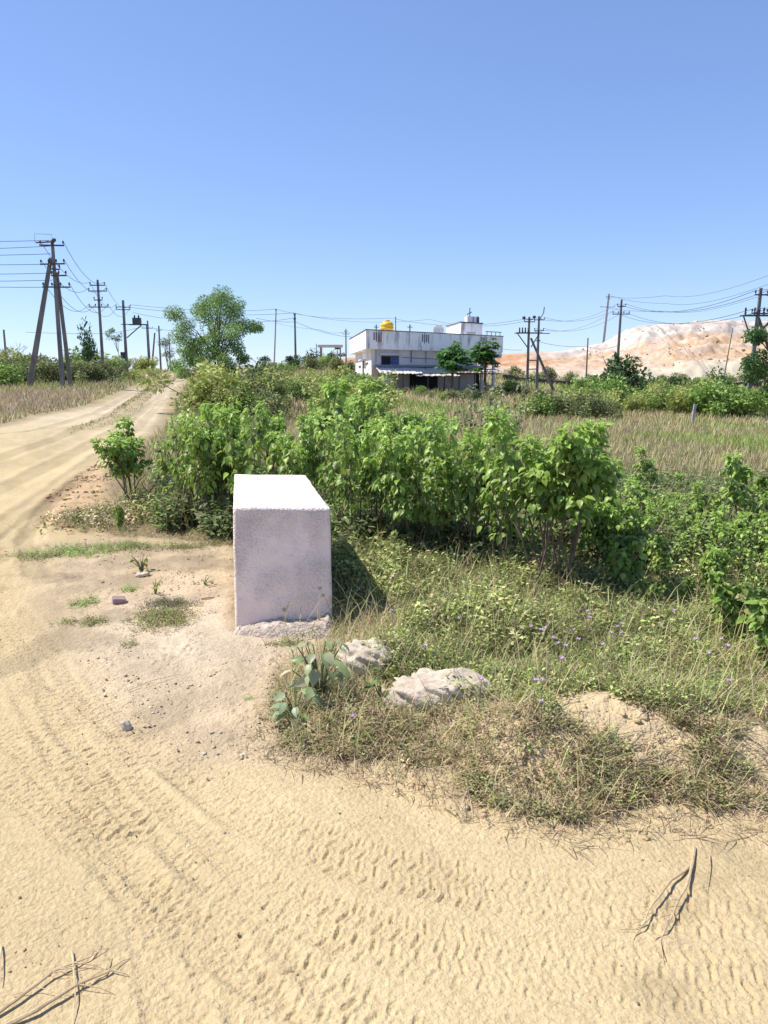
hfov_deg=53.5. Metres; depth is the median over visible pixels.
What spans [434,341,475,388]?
tree
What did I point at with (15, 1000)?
twig
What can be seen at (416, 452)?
leafy shrub
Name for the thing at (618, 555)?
leafy shrub
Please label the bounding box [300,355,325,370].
bush
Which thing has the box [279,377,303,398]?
bush
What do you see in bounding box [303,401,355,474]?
leafy shrub
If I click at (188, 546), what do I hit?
grass tuft
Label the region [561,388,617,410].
bush
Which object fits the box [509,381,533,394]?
bush
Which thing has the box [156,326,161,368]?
utility pole
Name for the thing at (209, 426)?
leafy shrub
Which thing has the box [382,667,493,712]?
rock
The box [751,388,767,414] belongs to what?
bush
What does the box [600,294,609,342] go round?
utility pole
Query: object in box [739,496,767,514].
leafy shrub
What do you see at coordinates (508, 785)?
stone
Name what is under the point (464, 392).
bush
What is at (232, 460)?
leafy shrub
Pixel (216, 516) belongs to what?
undergrowth
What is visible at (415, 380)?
doorway
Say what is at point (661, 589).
leafy shrub
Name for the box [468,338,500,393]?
papaya tree
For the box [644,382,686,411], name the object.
bush
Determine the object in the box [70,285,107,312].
power line
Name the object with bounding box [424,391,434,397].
bush
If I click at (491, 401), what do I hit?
pale shrub
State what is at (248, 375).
bush
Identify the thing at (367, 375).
bush
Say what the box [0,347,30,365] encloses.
bush
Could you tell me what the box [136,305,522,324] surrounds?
power line
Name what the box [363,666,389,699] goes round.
leafy plant
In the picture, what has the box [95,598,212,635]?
grass tuft
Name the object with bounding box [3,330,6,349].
utility pole
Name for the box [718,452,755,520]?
leafy shrub
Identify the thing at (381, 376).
bush
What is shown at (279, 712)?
leafy plant
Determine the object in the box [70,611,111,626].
grass tuft
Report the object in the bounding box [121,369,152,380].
bush
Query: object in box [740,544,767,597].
leafy shrub
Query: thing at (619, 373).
bush
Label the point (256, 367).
bush
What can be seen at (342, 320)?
power line
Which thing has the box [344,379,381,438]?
leafy shrub
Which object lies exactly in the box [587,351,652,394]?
bush
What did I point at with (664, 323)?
power line
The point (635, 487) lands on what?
leafy shrub
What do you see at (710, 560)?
leafy shrub
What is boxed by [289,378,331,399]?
bush
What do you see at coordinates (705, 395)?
bush
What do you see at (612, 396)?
bush
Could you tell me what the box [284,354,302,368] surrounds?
bush
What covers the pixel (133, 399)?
verge grass
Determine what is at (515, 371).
bush
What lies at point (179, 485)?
leafy shrub
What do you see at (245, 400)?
bush
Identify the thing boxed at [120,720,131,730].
stone
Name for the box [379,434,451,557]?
leafy shrub
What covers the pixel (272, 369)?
bush
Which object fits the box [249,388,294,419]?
bush
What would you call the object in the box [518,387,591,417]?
bush
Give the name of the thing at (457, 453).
leafy shrub
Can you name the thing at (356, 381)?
bush
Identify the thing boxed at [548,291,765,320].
power line
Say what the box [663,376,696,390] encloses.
bush
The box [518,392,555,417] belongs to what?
bush
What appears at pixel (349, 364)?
bush
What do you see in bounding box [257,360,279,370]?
bush
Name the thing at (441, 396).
bush
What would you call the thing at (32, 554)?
grass tuft
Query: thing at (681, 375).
bush
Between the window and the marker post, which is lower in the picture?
the marker post
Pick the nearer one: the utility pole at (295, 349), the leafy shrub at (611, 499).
the leafy shrub at (611, 499)
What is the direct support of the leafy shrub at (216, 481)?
on the ground at (536, 935)
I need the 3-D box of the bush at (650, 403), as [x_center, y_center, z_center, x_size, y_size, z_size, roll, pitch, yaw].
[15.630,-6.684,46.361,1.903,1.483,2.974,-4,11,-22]
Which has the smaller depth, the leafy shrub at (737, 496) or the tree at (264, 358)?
the leafy shrub at (737, 496)
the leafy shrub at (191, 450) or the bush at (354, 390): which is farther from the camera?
the bush at (354, 390)
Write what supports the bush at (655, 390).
on the ground at (536, 935)
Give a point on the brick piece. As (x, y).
(118, 599)
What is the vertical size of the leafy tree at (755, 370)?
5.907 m
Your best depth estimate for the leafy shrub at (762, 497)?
6.38 m
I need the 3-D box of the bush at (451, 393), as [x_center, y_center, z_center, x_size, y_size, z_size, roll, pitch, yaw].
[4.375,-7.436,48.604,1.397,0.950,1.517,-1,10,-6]
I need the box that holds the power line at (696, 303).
[613,284,767,304]
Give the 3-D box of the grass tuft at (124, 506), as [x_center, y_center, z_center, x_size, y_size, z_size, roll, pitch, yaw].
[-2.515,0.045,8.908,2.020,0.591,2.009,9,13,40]
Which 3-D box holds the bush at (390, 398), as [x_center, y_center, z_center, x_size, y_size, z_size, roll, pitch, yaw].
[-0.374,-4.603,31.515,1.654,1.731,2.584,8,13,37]
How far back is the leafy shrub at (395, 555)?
5.76 m
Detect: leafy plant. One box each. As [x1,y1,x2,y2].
[127,554,151,570]
[151,579,162,593]
[201,575,213,584]
[266,681,322,731]
[280,639,350,700]
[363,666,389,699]
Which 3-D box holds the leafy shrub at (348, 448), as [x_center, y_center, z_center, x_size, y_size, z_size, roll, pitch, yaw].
[-0.302,-0.225,6.609,0.500,1.298,0.758,-5,11,-24]
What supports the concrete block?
on the ground at (536, 935)
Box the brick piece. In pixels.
[112,596,125,603]
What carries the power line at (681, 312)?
attached to the utility pole at (605, 325)
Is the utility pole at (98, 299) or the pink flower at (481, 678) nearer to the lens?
the pink flower at (481, 678)
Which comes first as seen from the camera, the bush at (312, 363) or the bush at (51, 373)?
the bush at (51, 373)
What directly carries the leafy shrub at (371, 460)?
on the ground at (536, 935)
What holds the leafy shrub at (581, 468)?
on the ground at (536, 935)
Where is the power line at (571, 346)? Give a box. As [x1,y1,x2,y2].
[537,341,614,348]
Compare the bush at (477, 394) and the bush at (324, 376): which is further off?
the bush at (477, 394)
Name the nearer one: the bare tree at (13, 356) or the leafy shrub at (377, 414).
the leafy shrub at (377, 414)
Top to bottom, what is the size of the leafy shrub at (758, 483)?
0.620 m
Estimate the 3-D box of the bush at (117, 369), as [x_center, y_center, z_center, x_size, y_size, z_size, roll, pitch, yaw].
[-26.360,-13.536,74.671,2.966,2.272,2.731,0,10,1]
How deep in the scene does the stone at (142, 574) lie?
6.23 m
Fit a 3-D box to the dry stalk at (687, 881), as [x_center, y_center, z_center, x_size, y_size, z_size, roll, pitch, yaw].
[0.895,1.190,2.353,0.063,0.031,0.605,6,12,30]
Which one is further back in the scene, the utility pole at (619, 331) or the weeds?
the utility pole at (619, 331)
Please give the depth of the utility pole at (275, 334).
146.29 m
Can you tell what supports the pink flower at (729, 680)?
on the ground at (536, 935)
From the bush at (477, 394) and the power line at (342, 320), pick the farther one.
the power line at (342, 320)
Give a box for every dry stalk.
[0,943,1,984]
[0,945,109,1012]
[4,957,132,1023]
[12,987,84,995]
[71,950,75,1023]
[128,674,179,690]
[615,865,689,939]
[655,846,695,967]
[665,834,705,844]
[690,855,710,889]
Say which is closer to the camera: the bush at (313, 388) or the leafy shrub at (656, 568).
the leafy shrub at (656, 568)
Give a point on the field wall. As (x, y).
(565, 382)
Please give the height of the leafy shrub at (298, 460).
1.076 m
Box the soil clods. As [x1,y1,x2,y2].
[0,464,764,1013]
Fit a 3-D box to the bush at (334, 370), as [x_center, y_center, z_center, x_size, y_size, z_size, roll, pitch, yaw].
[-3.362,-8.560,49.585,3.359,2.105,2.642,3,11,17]
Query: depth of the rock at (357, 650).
3.85 m
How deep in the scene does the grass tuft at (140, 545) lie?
7.24 m
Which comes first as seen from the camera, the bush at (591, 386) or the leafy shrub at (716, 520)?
the leafy shrub at (716, 520)
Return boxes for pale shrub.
[453,384,496,455]
[480,379,530,457]
[504,401,524,451]
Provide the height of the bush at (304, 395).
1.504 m
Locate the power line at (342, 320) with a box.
[131,307,523,325]
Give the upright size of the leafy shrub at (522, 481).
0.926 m
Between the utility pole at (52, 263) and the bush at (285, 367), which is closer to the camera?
the utility pole at (52, 263)
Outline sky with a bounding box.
[0,0,767,371]
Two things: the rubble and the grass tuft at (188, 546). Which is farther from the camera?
the rubble
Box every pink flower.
[478,676,483,714]
[533,677,538,716]
[539,699,543,740]
[559,656,564,695]
[725,678,731,715]
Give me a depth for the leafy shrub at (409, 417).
9.25 m
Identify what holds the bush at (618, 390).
on the ground at (536, 935)
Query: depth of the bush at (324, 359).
90.43 m
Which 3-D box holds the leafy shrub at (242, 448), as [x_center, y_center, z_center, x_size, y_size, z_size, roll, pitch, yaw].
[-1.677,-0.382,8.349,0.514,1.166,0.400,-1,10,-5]
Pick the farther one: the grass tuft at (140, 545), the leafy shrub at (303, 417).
the leafy shrub at (303, 417)
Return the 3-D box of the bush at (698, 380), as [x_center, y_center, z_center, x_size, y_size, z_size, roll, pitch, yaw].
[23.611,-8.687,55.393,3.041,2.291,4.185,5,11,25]
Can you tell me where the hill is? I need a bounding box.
[336,320,767,383]
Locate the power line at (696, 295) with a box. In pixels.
[609,276,765,297]
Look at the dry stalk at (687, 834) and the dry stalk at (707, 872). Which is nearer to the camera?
the dry stalk at (707, 872)
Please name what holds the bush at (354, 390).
on the ground at (536, 935)
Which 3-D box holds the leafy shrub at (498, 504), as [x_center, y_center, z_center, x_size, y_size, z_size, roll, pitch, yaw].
[0.947,-0.053,5.789,0.525,1.212,0.567,0,10,0]
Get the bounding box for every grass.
[0,362,767,505]
[70,376,178,432]
[96,480,767,839]
[227,641,767,865]
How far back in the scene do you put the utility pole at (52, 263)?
44.92 m
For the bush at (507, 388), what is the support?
on the ground at (536, 935)
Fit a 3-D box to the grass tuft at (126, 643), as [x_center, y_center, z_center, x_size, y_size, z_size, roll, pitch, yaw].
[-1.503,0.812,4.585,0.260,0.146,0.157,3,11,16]
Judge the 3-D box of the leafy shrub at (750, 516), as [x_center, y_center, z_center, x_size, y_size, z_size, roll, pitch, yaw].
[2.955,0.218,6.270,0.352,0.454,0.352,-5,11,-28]
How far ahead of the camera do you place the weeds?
4.04 m
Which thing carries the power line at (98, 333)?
attached to the utility pole at (149, 342)
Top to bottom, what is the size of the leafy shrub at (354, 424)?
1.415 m
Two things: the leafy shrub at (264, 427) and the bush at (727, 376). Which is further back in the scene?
the bush at (727, 376)
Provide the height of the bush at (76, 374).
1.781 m
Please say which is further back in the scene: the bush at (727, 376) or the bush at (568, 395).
the bush at (727, 376)
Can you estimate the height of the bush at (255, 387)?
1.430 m
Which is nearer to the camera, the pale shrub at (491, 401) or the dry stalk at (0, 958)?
the dry stalk at (0, 958)
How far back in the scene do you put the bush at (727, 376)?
98.11 m
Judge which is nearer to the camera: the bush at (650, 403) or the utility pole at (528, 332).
the bush at (650, 403)
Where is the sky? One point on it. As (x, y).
(363, 162)
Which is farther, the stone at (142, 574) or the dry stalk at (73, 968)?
the stone at (142, 574)
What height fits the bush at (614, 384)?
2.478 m
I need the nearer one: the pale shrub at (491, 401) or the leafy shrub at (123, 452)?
the leafy shrub at (123, 452)
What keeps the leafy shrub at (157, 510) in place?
on the ground at (536, 935)
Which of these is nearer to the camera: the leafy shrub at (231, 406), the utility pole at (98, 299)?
the leafy shrub at (231, 406)
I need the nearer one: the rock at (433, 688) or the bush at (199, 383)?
the rock at (433, 688)
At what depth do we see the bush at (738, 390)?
44.08 m
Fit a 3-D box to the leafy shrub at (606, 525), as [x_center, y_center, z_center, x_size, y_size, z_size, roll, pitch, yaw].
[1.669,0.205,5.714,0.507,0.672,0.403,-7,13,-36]
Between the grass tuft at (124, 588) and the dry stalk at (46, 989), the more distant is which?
the grass tuft at (124, 588)
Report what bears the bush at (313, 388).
on the ground at (536, 935)
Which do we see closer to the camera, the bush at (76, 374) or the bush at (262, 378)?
the bush at (262, 378)
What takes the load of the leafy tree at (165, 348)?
on the ground at (536, 935)
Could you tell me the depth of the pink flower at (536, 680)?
3.10 m
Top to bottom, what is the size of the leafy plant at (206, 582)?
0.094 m
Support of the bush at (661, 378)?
on the ground at (536, 935)
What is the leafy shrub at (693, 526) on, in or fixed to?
on the ground at (536, 935)
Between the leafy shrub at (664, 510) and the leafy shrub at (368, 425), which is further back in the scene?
the leafy shrub at (368, 425)
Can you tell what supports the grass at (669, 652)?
on the ground at (536, 935)
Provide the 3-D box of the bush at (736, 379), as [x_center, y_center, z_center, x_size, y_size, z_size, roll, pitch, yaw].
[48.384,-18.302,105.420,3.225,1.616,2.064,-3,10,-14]
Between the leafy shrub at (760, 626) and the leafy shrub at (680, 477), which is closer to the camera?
the leafy shrub at (760, 626)
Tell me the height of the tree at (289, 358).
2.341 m
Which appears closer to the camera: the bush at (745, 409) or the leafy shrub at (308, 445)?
the leafy shrub at (308, 445)
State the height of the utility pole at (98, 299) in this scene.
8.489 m
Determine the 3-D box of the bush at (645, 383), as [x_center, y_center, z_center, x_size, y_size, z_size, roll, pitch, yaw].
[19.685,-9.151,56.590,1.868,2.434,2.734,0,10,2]
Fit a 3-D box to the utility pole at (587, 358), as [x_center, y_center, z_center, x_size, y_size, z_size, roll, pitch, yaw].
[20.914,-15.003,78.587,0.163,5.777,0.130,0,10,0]
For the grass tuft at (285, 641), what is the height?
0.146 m
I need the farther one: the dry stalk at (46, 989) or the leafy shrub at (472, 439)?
the leafy shrub at (472, 439)
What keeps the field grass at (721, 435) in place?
on the ground at (536, 935)
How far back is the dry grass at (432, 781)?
2.97 m
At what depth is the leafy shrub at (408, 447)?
8.36 m
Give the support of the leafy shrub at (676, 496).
on the ground at (536, 935)
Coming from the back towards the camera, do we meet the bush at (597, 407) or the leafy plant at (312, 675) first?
the bush at (597, 407)
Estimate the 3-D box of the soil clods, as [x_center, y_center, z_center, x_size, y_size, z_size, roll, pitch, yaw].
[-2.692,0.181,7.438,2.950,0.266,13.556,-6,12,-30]
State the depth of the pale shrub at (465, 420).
12.90 m
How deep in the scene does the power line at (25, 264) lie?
43.83 m
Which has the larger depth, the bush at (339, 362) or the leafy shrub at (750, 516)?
the bush at (339, 362)
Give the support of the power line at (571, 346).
attached to the utility pole at (538, 357)
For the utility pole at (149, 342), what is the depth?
126.94 m
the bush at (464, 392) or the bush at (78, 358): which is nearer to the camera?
the bush at (464, 392)
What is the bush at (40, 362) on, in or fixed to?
on the ground at (536, 935)
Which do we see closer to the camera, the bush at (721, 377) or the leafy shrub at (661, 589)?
the leafy shrub at (661, 589)
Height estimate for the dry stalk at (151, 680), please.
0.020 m
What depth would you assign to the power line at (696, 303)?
100.80 m
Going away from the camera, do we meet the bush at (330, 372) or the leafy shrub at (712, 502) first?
the leafy shrub at (712, 502)
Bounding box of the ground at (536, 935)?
[0,367,767,1023]
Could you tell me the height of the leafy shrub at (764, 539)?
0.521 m
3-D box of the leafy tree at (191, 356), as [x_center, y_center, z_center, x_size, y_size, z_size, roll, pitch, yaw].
[-7.540,-7.309,34.187,4.286,5.479,5.034,0,10,0]
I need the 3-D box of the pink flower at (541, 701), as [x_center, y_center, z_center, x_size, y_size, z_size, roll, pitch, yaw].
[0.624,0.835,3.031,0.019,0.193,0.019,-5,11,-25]
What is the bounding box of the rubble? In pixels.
[581,319,765,367]
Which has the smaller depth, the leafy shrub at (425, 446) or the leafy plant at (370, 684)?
the leafy plant at (370, 684)
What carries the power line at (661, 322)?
attached to the utility pole at (758, 315)
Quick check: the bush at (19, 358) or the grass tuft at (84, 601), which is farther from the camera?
the bush at (19, 358)
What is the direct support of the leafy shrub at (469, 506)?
on the ground at (536, 935)
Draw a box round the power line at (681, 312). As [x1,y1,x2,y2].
[601,297,755,312]
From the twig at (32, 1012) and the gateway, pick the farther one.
the gateway
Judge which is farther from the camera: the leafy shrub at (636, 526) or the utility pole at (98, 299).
the utility pole at (98, 299)
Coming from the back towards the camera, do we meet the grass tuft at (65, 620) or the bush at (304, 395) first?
the bush at (304, 395)
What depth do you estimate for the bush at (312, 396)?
31.91 m
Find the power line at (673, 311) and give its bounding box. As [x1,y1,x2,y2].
[538,289,767,320]
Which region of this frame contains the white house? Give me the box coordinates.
[349,308,503,390]
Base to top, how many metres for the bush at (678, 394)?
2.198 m
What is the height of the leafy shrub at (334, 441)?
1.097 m
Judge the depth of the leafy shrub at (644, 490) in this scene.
7.25 m
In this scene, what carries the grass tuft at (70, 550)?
on the ground at (536, 935)
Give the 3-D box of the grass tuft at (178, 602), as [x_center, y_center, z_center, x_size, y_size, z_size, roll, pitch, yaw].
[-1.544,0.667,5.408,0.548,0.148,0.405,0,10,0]
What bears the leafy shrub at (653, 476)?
on the ground at (536, 935)
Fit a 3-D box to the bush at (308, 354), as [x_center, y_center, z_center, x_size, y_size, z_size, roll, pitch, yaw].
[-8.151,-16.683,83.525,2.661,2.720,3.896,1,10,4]
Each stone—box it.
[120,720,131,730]
[135,571,149,576]
[500,783,517,802]
[630,752,649,769]
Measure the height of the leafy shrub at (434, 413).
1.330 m
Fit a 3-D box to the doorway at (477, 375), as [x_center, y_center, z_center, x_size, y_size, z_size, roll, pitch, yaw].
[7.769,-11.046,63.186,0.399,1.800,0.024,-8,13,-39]
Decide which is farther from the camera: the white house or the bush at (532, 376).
the bush at (532, 376)
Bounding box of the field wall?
[502,374,761,387]
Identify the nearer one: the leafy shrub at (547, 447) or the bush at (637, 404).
the leafy shrub at (547, 447)
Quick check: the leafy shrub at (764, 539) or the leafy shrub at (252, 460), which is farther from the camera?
the leafy shrub at (252, 460)
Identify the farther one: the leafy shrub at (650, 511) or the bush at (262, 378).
the bush at (262, 378)
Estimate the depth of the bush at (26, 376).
52.54 m
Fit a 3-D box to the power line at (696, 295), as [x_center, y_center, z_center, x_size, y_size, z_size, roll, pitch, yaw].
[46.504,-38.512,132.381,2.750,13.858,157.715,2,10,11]
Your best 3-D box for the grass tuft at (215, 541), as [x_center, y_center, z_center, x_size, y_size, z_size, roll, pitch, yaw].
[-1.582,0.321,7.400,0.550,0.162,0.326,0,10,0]
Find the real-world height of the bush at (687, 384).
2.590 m
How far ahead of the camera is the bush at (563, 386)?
59.40 m
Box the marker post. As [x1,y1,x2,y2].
[691,404,696,422]
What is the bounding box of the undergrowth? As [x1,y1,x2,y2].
[142,455,767,576]
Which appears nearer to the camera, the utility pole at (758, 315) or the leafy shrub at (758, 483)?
the leafy shrub at (758, 483)
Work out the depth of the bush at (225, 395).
27.00 m
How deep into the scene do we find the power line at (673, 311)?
56.18 m
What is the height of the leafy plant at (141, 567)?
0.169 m
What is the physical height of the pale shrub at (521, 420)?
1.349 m
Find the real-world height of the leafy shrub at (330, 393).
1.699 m
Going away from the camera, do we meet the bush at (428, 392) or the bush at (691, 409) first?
the bush at (691, 409)
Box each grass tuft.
[1,547,80,561]
[11,539,136,562]
[25,498,155,534]
[49,612,84,625]
[59,594,100,611]
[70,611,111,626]
[75,488,215,526]
[78,537,179,554]
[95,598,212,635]
[118,636,139,646]
[120,582,139,592]
[133,593,202,609]
[147,540,219,551]
[198,536,231,547]
[255,633,313,647]
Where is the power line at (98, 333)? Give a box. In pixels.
[30,327,209,334]
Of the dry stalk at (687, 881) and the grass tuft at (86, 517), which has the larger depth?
the grass tuft at (86, 517)
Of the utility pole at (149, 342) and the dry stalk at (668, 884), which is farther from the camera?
the utility pole at (149, 342)
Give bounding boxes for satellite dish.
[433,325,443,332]
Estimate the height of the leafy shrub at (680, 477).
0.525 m
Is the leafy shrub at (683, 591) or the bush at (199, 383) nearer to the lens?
the leafy shrub at (683, 591)
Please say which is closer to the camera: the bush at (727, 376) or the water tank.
the water tank
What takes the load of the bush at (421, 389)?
on the ground at (536, 935)
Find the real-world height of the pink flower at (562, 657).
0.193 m
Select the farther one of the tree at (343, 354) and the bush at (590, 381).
the tree at (343, 354)
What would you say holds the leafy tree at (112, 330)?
on the ground at (536, 935)
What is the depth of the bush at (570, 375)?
101.66 m
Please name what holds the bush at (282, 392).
on the ground at (536, 935)
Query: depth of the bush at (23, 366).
53.36 m
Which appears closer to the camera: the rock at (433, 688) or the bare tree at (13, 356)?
the rock at (433, 688)
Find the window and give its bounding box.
[379,354,402,364]
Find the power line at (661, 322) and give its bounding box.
[544,309,766,330]
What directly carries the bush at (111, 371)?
on the ground at (536, 935)
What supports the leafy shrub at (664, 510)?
on the ground at (536, 935)
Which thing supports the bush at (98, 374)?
on the ground at (536, 935)
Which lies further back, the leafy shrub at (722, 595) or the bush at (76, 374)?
the bush at (76, 374)
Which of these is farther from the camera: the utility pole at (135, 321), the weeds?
the utility pole at (135, 321)
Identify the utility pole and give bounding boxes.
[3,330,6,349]
[27,233,72,388]
[88,280,108,366]
[116,300,148,373]
[142,321,155,360]
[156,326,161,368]
[274,309,276,361]
[293,313,296,358]
[342,329,346,362]
[515,316,541,388]
[530,307,554,391]
[585,338,588,380]
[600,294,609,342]
[612,299,629,357]
[724,328,732,375]
[740,288,767,391]
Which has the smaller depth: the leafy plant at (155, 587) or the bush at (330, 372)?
the leafy plant at (155, 587)
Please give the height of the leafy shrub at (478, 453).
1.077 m
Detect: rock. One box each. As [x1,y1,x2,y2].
[336,637,396,682]
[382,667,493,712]
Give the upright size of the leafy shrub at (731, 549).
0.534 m
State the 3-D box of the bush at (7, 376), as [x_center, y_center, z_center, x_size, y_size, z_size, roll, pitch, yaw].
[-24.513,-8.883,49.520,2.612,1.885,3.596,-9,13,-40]
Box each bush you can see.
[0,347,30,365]
[0,361,25,386]
[15,361,27,382]
[22,355,58,383]
[22,366,28,380]
[28,352,50,365]
[35,361,67,383]
[47,360,100,383]
[63,346,127,377]
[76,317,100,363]
[77,361,119,382]
[87,358,127,382]
[115,363,127,378]
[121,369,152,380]
[128,355,157,370]
[131,356,157,369]
[134,359,256,413]
[195,361,278,411]
[203,380,249,414]
[210,383,272,415]
[233,368,265,395]
[240,357,272,381]
[240,370,293,409]
[245,384,274,414]
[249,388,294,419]
[250,363,286,388]
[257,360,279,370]
[277,360,298,374]
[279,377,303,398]
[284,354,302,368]
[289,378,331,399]
[291,372,328,398]
[296,348,321,369]
[297,379,318,404]
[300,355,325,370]
[300,372,364,411]
[303,364,351,383]
[306,382,404,422]
[308,383,326,406]
[317,353,333,366]
[319,370,368,380]
[328,355,351,374]
[328,372,374,384]
[332,369,397,390]
[338,370,394,415]
[345,360,355,371]
[378,383,398,411]
[414,385,426,394]
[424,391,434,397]
[439,392,446,400]
[444,388,462,400]
[457,388,470,399]
[468,391,484,400]
[498,378,515,393]
[501,365,525,376]
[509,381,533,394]
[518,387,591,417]
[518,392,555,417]
[524,370,543,378]
[527,390,578,414]
[540,365,562,380]
[549,388,589,415]
[556,381,584,392]
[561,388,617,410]
[562,370,578,379]
[568,375,606,390]
[570,387,622,415]
[576,392,623,419]
[580,381,602,394]
[586,387,622,395]
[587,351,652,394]
[590,373,640,408]
[605,363,630,397]
[610,392,648,413]
[633,390,663,411]
[637,373,659,390]
[638,381,685,406]
[643,376,675,395]
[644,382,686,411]
[644,382,695,413]
[654,376,715,410]
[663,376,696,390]
[667,372,688,378]
[683,379,735,416]
[683,392,718,414]
[687,377,724,388]
[696,382,753,416]
[699,365,736,388]
[708,372,730,379]
[717,388,767,418]
[727,374,740,382]
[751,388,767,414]
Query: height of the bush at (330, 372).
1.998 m
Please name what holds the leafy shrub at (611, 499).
on the ground at (536, 935)
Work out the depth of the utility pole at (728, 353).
115.53 m
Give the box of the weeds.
[98,484,767,823]
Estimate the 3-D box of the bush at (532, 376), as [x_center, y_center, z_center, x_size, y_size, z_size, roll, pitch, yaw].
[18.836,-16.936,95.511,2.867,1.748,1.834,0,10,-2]
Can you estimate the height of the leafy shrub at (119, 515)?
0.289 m
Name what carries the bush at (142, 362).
on the ground at (536, 935)
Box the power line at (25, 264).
[7,264,43,264]
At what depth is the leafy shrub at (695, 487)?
7.54 m
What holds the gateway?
on the ground at (536, 935)
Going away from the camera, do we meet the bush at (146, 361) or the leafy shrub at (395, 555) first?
the leafy shrub at (395, 555)
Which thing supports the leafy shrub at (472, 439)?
on the ground at (536, 935)
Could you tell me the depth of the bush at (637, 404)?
44.30 m
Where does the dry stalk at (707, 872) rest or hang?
on the ground at (536, 935)
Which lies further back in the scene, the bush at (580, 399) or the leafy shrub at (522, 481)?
the bush at (580, 399)
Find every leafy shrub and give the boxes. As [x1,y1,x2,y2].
[90,415,177,503]
[112,505,124,529]
[152,416,193,499]
[153,503,176,528]
[165,410,220,531]
[177,403,218,505]
[198,395,249,487]
[201,426,239,500]
[208,425,252,505]
[212,407,302,492]
[238,412,263,472]
[248,435,308,474]
[254,400,286,473]
[279,412,324,475]
[296,416,334,494]
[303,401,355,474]
[307,377,352,465]
[311,410,380,539]
[316,431,361,508]
[326,411,399,494]
[336,399,361,467]
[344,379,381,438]
[352,422,412,538]
[358,392,402,450]
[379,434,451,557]
[386,424,424,491]
[391,552,407,564]
[394,409,510,551]
[398,407,432,485]
[415,417,458,503]
[424,406,447,462]
[434,432,497,562]
[435,426,478,494]
[448,436,510,495]
[457,427,483,474]
[475,423,537,569]
[483,406,626,591]
[493,450,526,501]
[535,443,555,454]
[566,500,638,576]
[572,457,623,561]
[600,534,647,595]
[612,477,645,518]
[613,504,654,562]
[627,446,659,489]
[627,484,666,515]
[634,579,666,607]
[635,509,671,536]
[641,532,686,578]
[645,496,700,538]
[646,490,689,523]
[670,576,698,607]
[674,472,685,493]
[679,512,706,546]
[683,494,725,525]
[686,480,717,506]
[698,543,735,588]
[704,504,747,548]
[704,570,767,641]
[709,521,766,574]
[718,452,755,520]
[727,511,765,544]
[735,511,767,561]
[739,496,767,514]
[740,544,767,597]
[744,597,767,667]
[748,475,767,501]
[750,486,767,526]
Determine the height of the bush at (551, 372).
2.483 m
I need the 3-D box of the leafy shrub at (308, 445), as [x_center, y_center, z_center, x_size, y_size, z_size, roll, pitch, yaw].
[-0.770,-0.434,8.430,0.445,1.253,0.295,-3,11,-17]
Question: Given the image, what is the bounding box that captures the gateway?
[317,345,342,356]
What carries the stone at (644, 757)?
on the ground at (536, 935)
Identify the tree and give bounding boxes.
[0,342,26,384]
[104,327,122,358]
[155,338,180,369]
[163,284,264,386]
[259,355,269,364]
[284,355,292,364]
[330,348,344,357]
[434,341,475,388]
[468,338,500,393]
[736,323,767,398]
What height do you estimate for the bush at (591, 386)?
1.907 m
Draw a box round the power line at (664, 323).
[535,308,764,330]
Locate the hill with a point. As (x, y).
(634, 343)
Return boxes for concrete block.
[233,474,334,638]
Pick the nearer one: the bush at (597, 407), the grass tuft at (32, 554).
the grass tuft at (32, 554)
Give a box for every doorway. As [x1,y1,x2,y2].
[410,374,437,388]
[476,372,478,389]
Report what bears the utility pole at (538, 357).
on the ground at (536, 935)
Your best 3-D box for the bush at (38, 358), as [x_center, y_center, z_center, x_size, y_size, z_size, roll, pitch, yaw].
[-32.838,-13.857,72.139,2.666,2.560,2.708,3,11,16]
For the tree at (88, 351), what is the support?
on the ground at (536, 935)
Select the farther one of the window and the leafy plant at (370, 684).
the window

